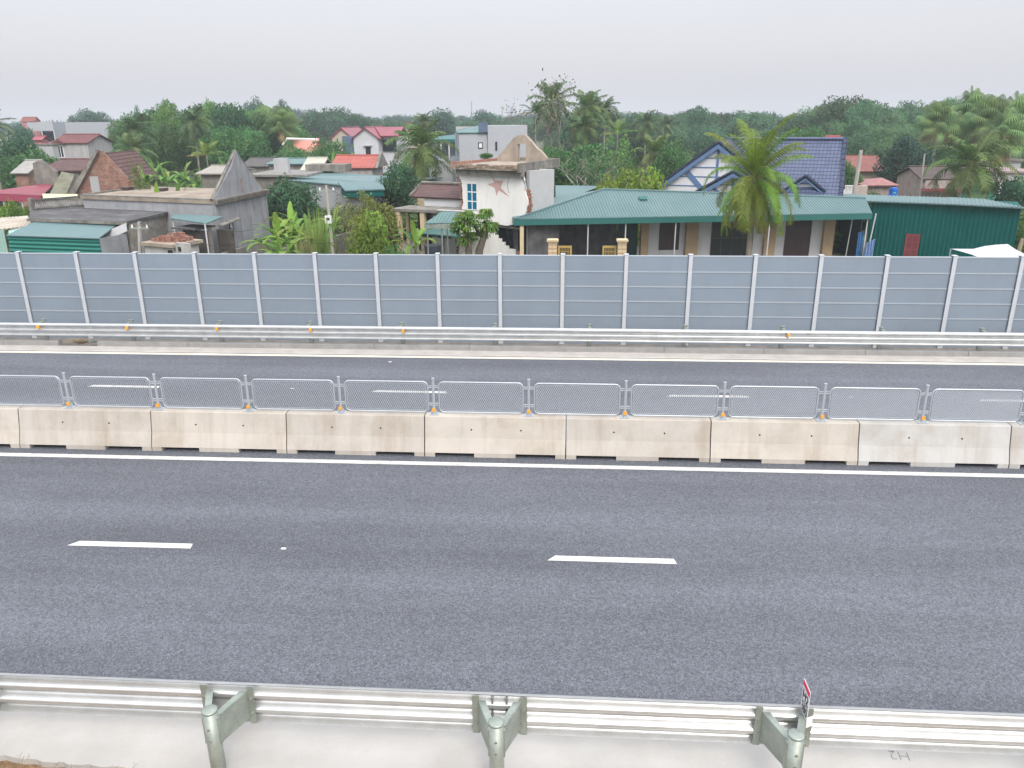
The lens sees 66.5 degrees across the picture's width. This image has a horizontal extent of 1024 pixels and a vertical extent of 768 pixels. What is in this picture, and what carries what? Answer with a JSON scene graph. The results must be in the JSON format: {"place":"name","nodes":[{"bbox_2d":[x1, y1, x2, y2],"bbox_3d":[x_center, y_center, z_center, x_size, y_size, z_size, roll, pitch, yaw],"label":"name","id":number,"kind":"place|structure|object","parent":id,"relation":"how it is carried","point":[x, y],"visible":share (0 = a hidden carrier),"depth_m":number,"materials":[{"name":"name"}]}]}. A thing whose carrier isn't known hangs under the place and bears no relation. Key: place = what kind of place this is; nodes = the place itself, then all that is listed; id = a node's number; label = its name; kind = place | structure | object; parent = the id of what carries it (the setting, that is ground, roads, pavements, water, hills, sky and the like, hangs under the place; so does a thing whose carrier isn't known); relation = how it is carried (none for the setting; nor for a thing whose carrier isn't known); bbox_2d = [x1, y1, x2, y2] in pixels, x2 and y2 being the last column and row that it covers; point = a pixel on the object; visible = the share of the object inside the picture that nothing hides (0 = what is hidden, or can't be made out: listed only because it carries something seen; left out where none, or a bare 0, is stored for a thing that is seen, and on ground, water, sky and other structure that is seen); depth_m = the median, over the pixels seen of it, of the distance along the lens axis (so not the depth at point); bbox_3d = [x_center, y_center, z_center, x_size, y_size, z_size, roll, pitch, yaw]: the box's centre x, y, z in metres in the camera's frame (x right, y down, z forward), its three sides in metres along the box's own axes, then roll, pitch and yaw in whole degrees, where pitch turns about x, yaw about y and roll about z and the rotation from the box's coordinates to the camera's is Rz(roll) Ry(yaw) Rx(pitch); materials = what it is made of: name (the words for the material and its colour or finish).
{"place":"outdoors","nodes":[
{"label":"outdoors","id":0,"kind":"place"},
{"bbox_2d":[0,184,52,208],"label":"red roofed shed","id":1,"kind":"structure","parent":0,"point":[22,194],"depth_m":53.25,"materials":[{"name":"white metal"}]},
{"bbox_2d":[0,760,64,767],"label":"dirt verge","id":2,"kind":"structure","parent":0,"point":[6,764],"depth_m":8.82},
{"bbox_2d":[0,711,1023,767],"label":"concrete margin","id":3,"kind":"object","parent":2,"relation":"on","point":[48,740],"visible":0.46,"depth_m":8.89,"materials":[{"name":"concrete"}]},
{"bbox_2d":[0,673,1023,767],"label":"guardrail","id":4,"kind":"object","parent":3,"relation":"on","point":[223,711],"visible":0.99,"depth_m":8.55,"materials":[{"name":"metal"}]},
{"bbox_2d":[50,172,75,193],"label":"mossy roof","id":5,"kind":"structure","parent":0,"point":[64,183],"depth_m":53.00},
{"bbox_2d":[403,234,420,253],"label":"yard","id":6,"kind":"structure","parent":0,"point":[405,244],"depth_m":51.18,"materials":[{"name":"concrete"}]},
{"bbox_2d":[392,181,497,253],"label":"porch house","id":7,"kind":"structure","parent":6,"relation":"on","point":[438,197],"depth_m":45.08,"materials":[{"name":"concrete"}]},
{"bbox_2d":[0,135,963,297],"bbox_3d":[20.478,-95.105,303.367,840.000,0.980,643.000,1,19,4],"label":"ground","id":8,"kind":"structure","parent":0,"point":[538,144],"depth_m":86.60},
{"bbox_2d":[0,216,30,252],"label":"tin shelter","id":9,"kind":"object","parent":8,"relation":"on","point":[11,224],"visible":0.58,"depth_m":42.56,"materials":[{"name":"metal"}]},
{"bbox_2d":[0,132,54,178],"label":"tree","id":10,"kind":"object","parent":8,"relation":"on","point":[11,149],"visible":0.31,"depth_m":74.89,"materials":[{"name":"green plant"}]},
{"bbox_2d":[10,159,48,206],"bbox_3d":[-40.492,-16.723,66.912,1.550,4.882,4.500,1,19,4],"label":"hut","id":11,"kind":"object","parent":8,"relation":"on","point":[23,172],"visible":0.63,"depth_m":64.89,"materials":[{"name":"beige brick"}]},
{"bbox_2d":[0,145,59,206],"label":"tree","id":12,"kind":"object","parent":8,"relation":"on","point":[12,165],"visible":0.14,"depth_m":69.15,"materials":[{"name":"green plant"}]},
{"bbox_2d":[27,122,66,143],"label":"grey annex","id":13,"kind":"object","parent":8,"relation":"on","point":[52,131],"visible":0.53,"depth_m":119.69,"materials":[{"name":"clear concrete"}]},
{"bbox_2d":[33,158,89,190],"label":"tiled house","id":14,"kind":"structure","parent":8,"relation":"on","point":[45,173],"depth_m":58.12,"materials":[{"name":"concrete"}]},
{"bbox_2d":[6,222,129,252],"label":"green shed","id":15,"kind":"structure","parent":8,"relation":"on","point":[43,237],"depth_m":39.09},
{"bbox_2d":[50,133,113,157],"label":"maroon roofed house","id":16,"kind":"structure","parent":8,"relation":"on","point":[85,145],"depth_m":89.82,"materials":[{"name":"paint"}]},
{"bbox_2d":[64,122,113,148],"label":"grey warehouse","id":17,"kind":"structure","parent":8,"relation":"on","point":[83,127],"depth_m":128.06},
{"bbox_2d":[27,196,167,252],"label":"terrace house","id":18,"kind":"structure","parent":8,"relation":"on","point":[67,211],"depth_m":42.91,"materials":[{"name":"concrete"}]},
{"bbox_2d":[68,150,157,200],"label":"brick gable house","id":19,"kind":"structure","parent":8,"relation":"on","point":[103,171],"depth_m":51.03,"materials":[{"name":"brick"}]},
{"bbox_2d":[106,113,160,182],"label":"palm tree","id":20,"kind":"object","parent":8,"relation":"on","point":[131,123],"visible":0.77,"depth_m":80.25,"materials":[{"name":"green plant"}]},
{"bbox_2d":[114,132,157,166],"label":"palm tree","id":21,"kind":"object","parent":8,"relation":"on","point":[131,142],"visible":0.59,"depth_m":74.99,"materials":[{"name":"green plant"}]},
{"bbox_2d":[150,99,184,164],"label":"tree","id":22,"kind":"object","parent":8,"relation":"on","point":[166,113],"visible":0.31,"depth_m":100.73,"materials":[{"name":"green plant"}]},
{"bbox_2d":[139,232,202,252],"bbox_3d":[-16.530,-6.189,38.953,3.146,2.553,1.920,8,21,24],"label":"brick hut","id":23,"kind":"object","parent":8,"relation":"on","point":[169,243],"visible":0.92,"depth_m":38.35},
{"bbox_2d":[80,150,270,252],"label":"gabled grey house","id":24,"kind":"structure","parent":8,"relation":"on","point":[236,197],"depth_m":45.23,"materials":[{"name":"concrete"}]},
{"bbox_2d":[169,107,214,178],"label":"palm tree","id":25,"kind":"object","parent":8,"relation":"on","point":[193,126],"visible":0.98,"depth_m":87.31,"materials":[{"name":"green plant"}]},
{"bbox_2d":[170,214,222,252],"bbox_3d":[-16.902,-7.540,42.227,5.140,3.020,1.771,15,24,38],"label":"awning","id":26,"kind":"object","parent":8,"relation":"on","point":[204,219],"visible":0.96,"depth_m":41.29,"materials":[{"name":"teal metal"}]},
{"bbox_2d":[170,224,235,253],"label":"dark shed","id":27,"kind":"structure","parent":8,"relation":"on","point":[225,237],"depth_m":40.97,"materials":[{"name":"concrete"}]},
{"bbox_2d":[104,101,324,174],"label":"woodland","id":28,"kind":"object","parent":8,"relation":"on","point":[248,144],"visible":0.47,"depth_m":89.28,"materials":[{"name":"green plant"}]},
{"bbox_2d":[195,165,254,187],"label":"grey roof shed","id":29,"kind":"structure","parent":8,"relation":"on","point":[211,176],"depth_m":55.84,"materials":[{"name":"concrete"}]},
{"bbox_2d":[208,102,259,151],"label":"tree","id":30,"kind":"object","parent":8,"relation":"on","point":[231,120],"visible":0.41,"depth_m":92.16,"materials":[{"name":"green plant"}]},
{"bbox_2d":[261,106,301,146],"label":"tree","id":31,"kind":"object","parent":8,"relation":"on","point":[279,118],"visible":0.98,"depth_m":96.17,"materials":[{"name":"green plant"}]},
{"bbox_2d":[267,172,321,227],"bbox_3d":[-14.496,-11.656,52.012,4.219,4.785,3.864,-15,23,-36],"label":"bush","id":32,"kind":"object","parent":8,"relation":"on","point":[295,193],"visible":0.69,"depth_m":51.10,"materials":[{"name":"green plant"}]},
{"bbox_2d":[252,158,351,189],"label":"flat roofed house","id":33,"kind":"structure","parent":8,"relation":"on","point":[265,179],"depth_m":65.03,"materials":[{"name":"concrete"}]},
{"bbox_2d":[300,202,331,253],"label":"cane grass","id":34,"kind":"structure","parent":8,"relation":"on","point":[320,234],"depth_m":36.25,"materials":[{"name":"green plant"}]},
{"bbox_2d":[300,108,331,139],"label":"tree","id":35,"kind":"object","parent":8,"relation":"on","point":[313,123],"visible":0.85,"depth_m":191.00,"materials":[{"name":"green plant"}]},
{"bbox_2d":[306,137,354,160],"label":"tree","id":36,"kind":"object","parent":8,"relation":"on","point":[325,150],"visible":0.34,"depth_m":81.14,"materials":[{"name":"green plant"}]},
{"bbox_2d":[332,152,387,199],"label":"red tiled shed","id":37,"kind":"structure","parent":8,"relation":"on","point":[369,164],"depth_m":71.45,"materials":[{"name":"tile"}]},
{"bbox_2d":[338,181,384,210],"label":"teal box shed","id":38,"kind":"structure","parent":8,"relation":"on","point":[375,188],"depth_m":52.49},
{"bbox_2d":[288,172,441,233],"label":"teal roofed hall","id":39,"kind":"structure","parent":8,"relation":"on","point":[331,180],"depth_m":57.40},
{"bbox_2d":[343,209,393,253],"bbox_3d":[-6.335,-5.554,34.609,2.199,4.261,2.723,-7,20,-19],"label":"bush","id":40,"kind":"object","parent":8,"relation":"on","point":[369,241],"visible":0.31,"depth_m":33.90,"materials":[{"name":"green plant"}]},
{"bbox_2d":[342,126,406,173],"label":"two storey house","id":41,"kind":"structure","parent":8,"relation":"on","point":[368,139],"depth_m":93.65,"materials":[{"name":"white paint"}]},
{"bbox_2d":[354,193,403,253],"bbox_3d":[-6.877,-7.875,41.186,2.485,4.450,2.714,10,21,27],"label":"bush","id":42,"kind":"object","parent":8,"relation":"on","point":[390,222],"visible":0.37,"depth_m":40.54,"materials":[{"name":"green plant"}]},
{"bbox_2d":[376,160,419,207],"bbox_3d":[-8.094,-13.142,55.369,3.060,5.318,3.383,16,24,39],"label":"tree","id":43,"kind":"object","parent":8,"relation":"on","point":[400,179],"visible":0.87,"depth_m":54.38,"materials":[{"name":"green plant"}]},
{"bbox_2d":[0,108,812,135],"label":"distant woodland","id":44,"kind":"object","parent":8,"relation":"on","point":[300,114],"depth_m":316.94,"materials":[{"name":"green plant"}]},
{"bbox_2d":[392,220,437,253],"bbox_3d":[-4.983,-6.989,40.296,2.424,3.072,2.613,-1,19,-2],"label":"banana plant","id":45,"kind":"object","parent":8,"relation":"on","point":[416,233],"visible":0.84,"depth_m":39.90,"materials":[{"name":"green plant"}]},
{"bbox_2d":[384,118,459,182],"bbox_3d":[-6.539,-15.807,58.802,5.441,7.950,6.037,1,19,4],"label":"palm tree","id":46,"kind":"object","parent":8,"relation":"on","point":[417,136],"visible":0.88,"depth_m":57.51,"materials":[{"name":"green plant"}]},
{"bbox_2d":[424,211,457,253],"bbox_3d":[-3.407,-6.568,38.309,1.298,3.521,2.224,1,19,4],"label":"car port","id":47,"kind":"object","parent":8,"relation":"on","point":[442,220],"visible":0.77,"depth_m":37.19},
{"bbox_2d":[425,107,461,138],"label":"tree","id":48,"kind":"object","parent":8,"relation":"on","point":[446,124],"visible":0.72,"depth_m":179.85,"materials":[{"name":"green plant"}]},
{"bbox_2d":[448,208,499,254],"bbox_3d":[-1.663,-5.360,33.632,2.250,4.243,1.490,1,19,4],"label":"mango tree","id":49,"kind":"object","parent":8,"relation":"on","point":[469,237],"visible":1,"depth_m":33.16,"materials":[{"name":"green plant"}]},
{"bbox_2d":[455,123,526,181],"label":"grey block house","id":50,"kind":"structure","parent":8,"relation":"on","point":[472,142],"depth_m":59.79,"materials":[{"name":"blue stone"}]},
{"bbox_2d":[449,135,559,254],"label":"broken house","id":51,"kind":"structure","parent":8,"relation":"on","point":[507,184],"depth_m":42.25,"materials":[{"name":"paint"}]},
{"bbox_2d":[0,339,1023,356],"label":"kerb","id":52,"kind":"structure","parent":8,"relation":"on","point":[627,349],"depth_m":24.15,"materials":[{"name":"concrete"}]},
{"bbox_2d":[0,318,1023,350],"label":"guardrail","id":53,"kind":"object","parent":52,"relation":"on","point":[684,336],"visible":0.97,"depth_m":23.93,"materials":[{"name":"metal"}]},
{"bbox_2d":[0,146,1023,248],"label":"undergrowth","id":54,"kind":"object","parent":8,"relation":"on","point":[414,216],"visible":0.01,"depth_m":58.45,"materials":[{"name":"green plant"}]},
{"bbox_2d":[299,104,804,165],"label":"woodland","id":55,"kind":"object","parent":8,"relation":"on","point":[694,126],"visible":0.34,"depth_m":140.26,"materials":[{"name":"green plant"}]},
{"bbox_2d":[526,81,580,151],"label":"palm tree","id":56,"kind":"object","parent":8,"relation":"on","point":[558,85],"visible":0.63,"depth_m":78.60,"materials":[{"name":"green plant"}]},
{"bbox_2d":[528,68,581,150],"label":"tree","id":57,"kind":"object","parent":8,"relation":"on","point":[557,123],"visible":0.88,"depth_m":76.45,"materials":[{"name":"green plant"}]},
{"bbox_2d":[540,144,578,196],"bbox_3d":[3.425,-15.314,60.227,3.523,6.208,3.900,-1,19,-1],"label":"tree","id":58,"kind":"object","parent":8,"relation":"on","point":[553,154],"visible":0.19,"depth_m":58.96,"materials":[{"name":"green plant"}]},
{"bbox_2d":[561,111,604,171],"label":"palm tree","id":59,"kind":"object","parent":8,"relation":"on","point":[577,135],"visible":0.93,"depth_m":77.21,"materials":[{"name":"green plant"}]},
{"bbox_2d":[565,89,613,173],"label":"palm tree","id":60,"kind":"object","parent":8,"relation":"on","point":[586,100],"visible":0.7,"depth_m":82.19,"materials":[{"name":"green plant"}]},
{"bbox_2d":[548,138,632,186],"bbox_3d":[4.596,-13.804,54.792,7.056,6.637,4.629,10,21,28],"label":"tree","id":61,"kind":"object","parent":8,"relation":"on","point":[600,176],"visible":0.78,"depth_m":53.67,"materials":[{"name":"green plant"}]},
{"bbox_2d":[550,143,637,185],"bbox_3d":[5.906,-14.715,58.170,5.948,6.367,5.682,-10,21,-25],"label":"tree","id":62,"kind":"object","parent":8,"relation":"on","point":[590,148],"visible":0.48,"depth_m":56.87,"materials":[{"name":"green plant"}]},
{"bbox_2d":[599,132,642,184],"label":"tree","id":63,"kind":"object","parent":8,"relation":"on","point":[625,148],"visible":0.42,"depth_m":68.69,"materials":[{"name":"green plant"}]},
{"bbox_2d":[615,165,667,244],"bbox_3d":[7.779,-10.922,48.583,3.845,5.357,3.105,-5,19,-13],"label":"bush","id":64,"kind":"object","parent":8,"relation":"on","point":[632,183],"visible":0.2,"depth_m":47.71,"materials":[{"name":"green plant"}]},
{"bbox_2d":[631,110,662,178],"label":"palm tree","id":65,"kind":"object","parent":8,"relation":"on","point":[647,126],"visible":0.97,"depth_m":103.08,"materials":[{"name":"green plant"}]},
{"bbox_2d":[629,134,680,181],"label":"palm tree","id":66,"kind":"object","parent":8,"relation":"on","point":[655,145],"visible":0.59,"depth_m":68.03,"materials":[{"name":"green plant"}]},
{"bbox_2d":[649,139,694,182],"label":"tree","id":67,"kind":"object","parent":8,"relation":"on","point":[671,160],"visible":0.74,"depth_m":66.06,"materials":[{"name":"green plant"}]},
{"bbox_2d":[512,188,876,271],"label":"house","id":68,"kind":"structure","parent":8,"relation":"on","point":[672,222],"depth_m":43.81,"materials":[{"name":"white paint"}]},
{"bbox_2d":[616,223,637,254],"bbox_3d":[6.554,-8.304,44.429,1.173,2.760,0.050,-2,19,-5],"label":"green door","id":69,"kind":"structure","parent":68,"relation":"in","point":[631,228],"depth_m":44.35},
{"bbox_2d":[658,223,679,249],"bbox_3d":[8.875,-8.543,44.001,1.154,1.963,0.040,-2,19,-5],"label":"window","id":70,"kind":"structure","parent":68,"relation":"in","point":[667,230],"depth_m":44.06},
{"bbox_2d":[710,222,753,255],"bbox_3d":[12.517,-8.315,44.421,2.462,2.710,0.040,-2,19,-5],"label":"door","id":71,"kind":"structure","parent":68,"relation":"in","point":[735,244],"depth_m":44.47,"materials":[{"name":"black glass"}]},
{"bbox_2d":[783,220,812,255],"bbox_3d":[16.363,-8.446,44.733,1.525,2.710,0.040,-2,19,-5],"label":"door","id":72,"kind":"structure","parent":68,"relation":"in","point":[798,235],"depth_m":44.77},
{"bbox_2d":[655,135,846,195],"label":"blue roofed house","id":73,"kind":"structure","parent":8,"relation":"on","point":[821,171],"depth_m":47.58,"materials":[{"name":"tile"}]},
{"bbox_2d":[702,113,812,255],"bbox_3d":[10.719,-7.837,34.814,4.613,8.024,5.106,1,19,4],"label":"palm tree","id":74,"kind":"object","parent":8,"relation":"on","point":[752,194],"visible":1,"depth_m":33.90,"materials":[{"name":"green plant"}]},
{"bbox_2d":[858,178,899,195],"bbox_3d":[27.936,-14.412,61.041,2.620,3.411,4.200,1,19,4],"label":"red gable hut","id":75,"kind":"object","parent":8,"relation":"on","point":[882,186],"visible":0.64,"depth_m":59.07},
{"bbox_2d":[777,94,1023,172],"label":"woodland","id":76,"kind":"object","parent":8,"relation":"on","point":[870,126],"visible":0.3,"depth_m":121.42,"materials":[{"name":"green plant"}]},
{"bbox_2d":[872,134,937,186],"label":"tree","id":77,"kind":"object","parent":8,"relation":"on","point":[900,149],"visible":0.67,"depth_m":70.49,"materials":[{"name":"green plant"}]},
{"bbox_2d":[843,194,1023,256],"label":"warehouse","id":78,"kind":"structure","parent":8,"relation":"on","point":[923,226],"depth_m":43.01,"materials":[{"name":"green paint"}]},
{"bbox_2d":[911,100,967,161],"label":"palm tree","id":79,"kind":"object","parent":8,"relation":"on","point":[938,129],"visible":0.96,"depth_m":76.78,"materials":[{"name":"green plant"}]},
{"bbox_2d":[945,85,996,193],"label":"palm tree","id":80,"kind":"object","parent":8,"relation":"on","point":[970,98],"visible":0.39,"depth_m":79.91,"materials":[{"name":"green plant"}]},
{"bbox_2d":[922,130,1023,198],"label":"palm tree","id":81,"kind":"object","parent":8,"relation":"on","point":[976,154],"visible":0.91,"depth_m":53.61,"materials":[{"name":"green plant"}]},
{"bbox_2d":[949,244,1023,256],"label":"canopy","id":82,"kind":"object","parent":8,"relation":"on","point":[1003,250],"visible":0.5,"depth_m":34.55,"materials":[{"name":"white metal"}]},
{"bbox_2d":[958,94,1022,166],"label":"palm tree","id":83,"kind":"object","parent":8,"relation":"on","point":[991,108],"visible":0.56,"depth_m":76.43,"materials":[{"name":"green plant"}]},
{"bbox_2d":[973,109,1023,166],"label":"palm tree","id":84,"kind":"object","parent":8,"relation":"on","point":[1012,125],"visible":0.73,"depth_m":72.86,"materials":[{"name":"green plant"}]},
{"bbox_2d":[992,174,1023,205],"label":"tree","id":85,"kind":"object","parent":8,"relation":"on","point":[1008,193],"visible":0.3,"depth_m":52.19,"materials":[{"name":"green plant"}]},
{"bbox_2d":[0,350,1023,712],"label":"road","id":86,"kind":"structure","parent":0,"point":[868,590],"depth_m":12.79,"materials":[{"name":"asphalt"}]},
{"bbox_2d":[0,405,23,447],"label":"concrete barrier","id":87,"kind":"object","parent":86,"relation":"on","point":[9,426],"visible":0.78,"depth_m":17.21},
{"bbox_2d":[0,372,1023,425],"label":"fence","id":88,"kind":"object","parent":87,"relation":"on","point":[690,413],"visible":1,"depth_m":16.32,"materials":[{"name":"metal"}]},
{"bbox_2d":[19,405,154,450],"bbox_3d":[-9.340,0.934,17.292,2.979,0.860,0.600,1,19,4],"label":"concrete barrier","id":89,"kind":"object","parent":86,"relation":"on","point":[91,428],"visible":0.95,"depth_m":17.10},
{"bbox_2d":[69,541,191,547],"bbox_3d":[-6.476,2.727,13.267,2.148,0.001,0.166,1,19,4],"label":"lane marking","id":90,"kind":"object","parent":86,"relation":"on","point":[131,544],"visible":1,"depth_m":13.27,"materials":[{"name":"paint"}]},
{"bbox_2d":[151,408,288,453],"bbox_3d":[-6.344,0.978,17.104,2.979,0.860,0.600,1,19,4],"label":"concrete barrier","id":91,"kind":"object","parent":86,"relation":"on","point":[220,430],"visible":0.94,"depth_m":16.91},
{"bbox_2d":[287,410,425,455],"bbox_3d":[-3.347,1.022,16.915,2.979,0.860,0.600,1,19,4],"label":"concrete barrier","id":92,"kind":"object","parent":86,"relation":"on","point":[360,432],"visible":0.98,"depth_m":16.72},
{"bbox_2d":[425,412,565,458],"bbox_3d":[-0.350,1.066,16.727,2.979,0.860,0.600,1,19,4],"label":"concrete barrier","id":93,"kind":"object","parent":86,"relation":"on","point":[487,435],"visible":0.98,"depth_m":16.54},
{"bbox_2d":[0,345,1023,362],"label":"gutter","id":94,"kind":"object","parent":86,"relation":"on","point":[537,354],"visible":1,"depth_m":23.90,"materials":[{"name":"concrete"}]},
{"bbox_2d":[0,453,1023,477],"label":"edge line","id":95,"kind":"object","parent":86,"relation":"on","point":[529,465],"visible":1,"depth_m":16.20,"materials":[{"name":"paint"}]},
{"bbox_2d":[0,351,1023,364],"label":"edge line","id":96,"kind":"object","parent":86,"relation":"on","point":[517,358],"visible":1,"depth_m":23.47,"materials":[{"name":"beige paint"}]},
{"bbox_2d":[549,556,676,563],"bbox_3d":[1.621,2.860,12.716,2.089,0.001,0.156,1,19,4],"label":"lane marking","id":97,"kind":"object","parent":86,"relation":"on","point":[614,559],"visible":1,"depth_m":12.71,"materials":[{"name":"paint"}]},
{"bbox_2d":[566,415,710,461],"bbox_3d":[2.647,1.110,16.538,2.979,0.860,0.600,1,19,4],"label":"concrete barrier","id":98,"kind":"object","parent":86,"relation":"on","point":[643,438],"visible":1,"depth_m":16.35,"materials":[{"name":"concrete"}]},
{"bbox_2d":[709,417,858,464],"bbox_3d":[5.644,1.153,16.350,2.979,0.860,0.600,1,19,4],"label":"concrete barrier","id":99,"kind":"object","parent":86,"relation":"on","point":[781,441],"visible":0.98,"depth_m":16.16,"materials":[{"name":"concrete"}]},
{"bbox_2d":[857,420,1010,467],"bbox_3d":[8.641,1.197,16.161,2.979,0.860,0.600,1,19,4],"label":"concrete barrier","id":100,"kind":"object","parent":86,"relation":"on","point":[935,443],"visible":0.94,"depth_m":15.97,"materials":[{"name":"concrete"}]},
{"bbox_2d":[1006,422,1023,468],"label":"concrete barrier","id":101,"kind":"object","parent":86,"relation":"on","point":[1016,452],"visible":0.71,"depth_m":15.88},
{"bbox_2d":[0,337,1023,349],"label":"verge","id":102,"kind":"structure","parent":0,"point":[67,342],"depth_m":25.67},
{"bbox_2d":[0,251,1023,348],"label":"noise barrier","id":103,"kind":"object","parent":102,"relation":"on","point":[888,292],"visible":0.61,"depth_m":25.13,"materials":[{"name":"metal"}]},
{"bbox_2d":[0,0,1023,123],"label":"sky","id":104,"kind":"structure","parent":0,"point":[372,58],"materials":[{"name":"white"}]},
{"bbox_2d":[846,155,885,178],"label":"red roofed house","id":105,"kind":"structure","parent":0,"point":[868,162],"depth_m":80.49,"materials":[{"name":"tile"}]},
{"bbox_2d":[894,165,961,197],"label":"brown roofed house","id":106,"kind":"structure","parent":0,"point":[908,179],"depth_m":63.31,"materials":[{"name":"tile"}]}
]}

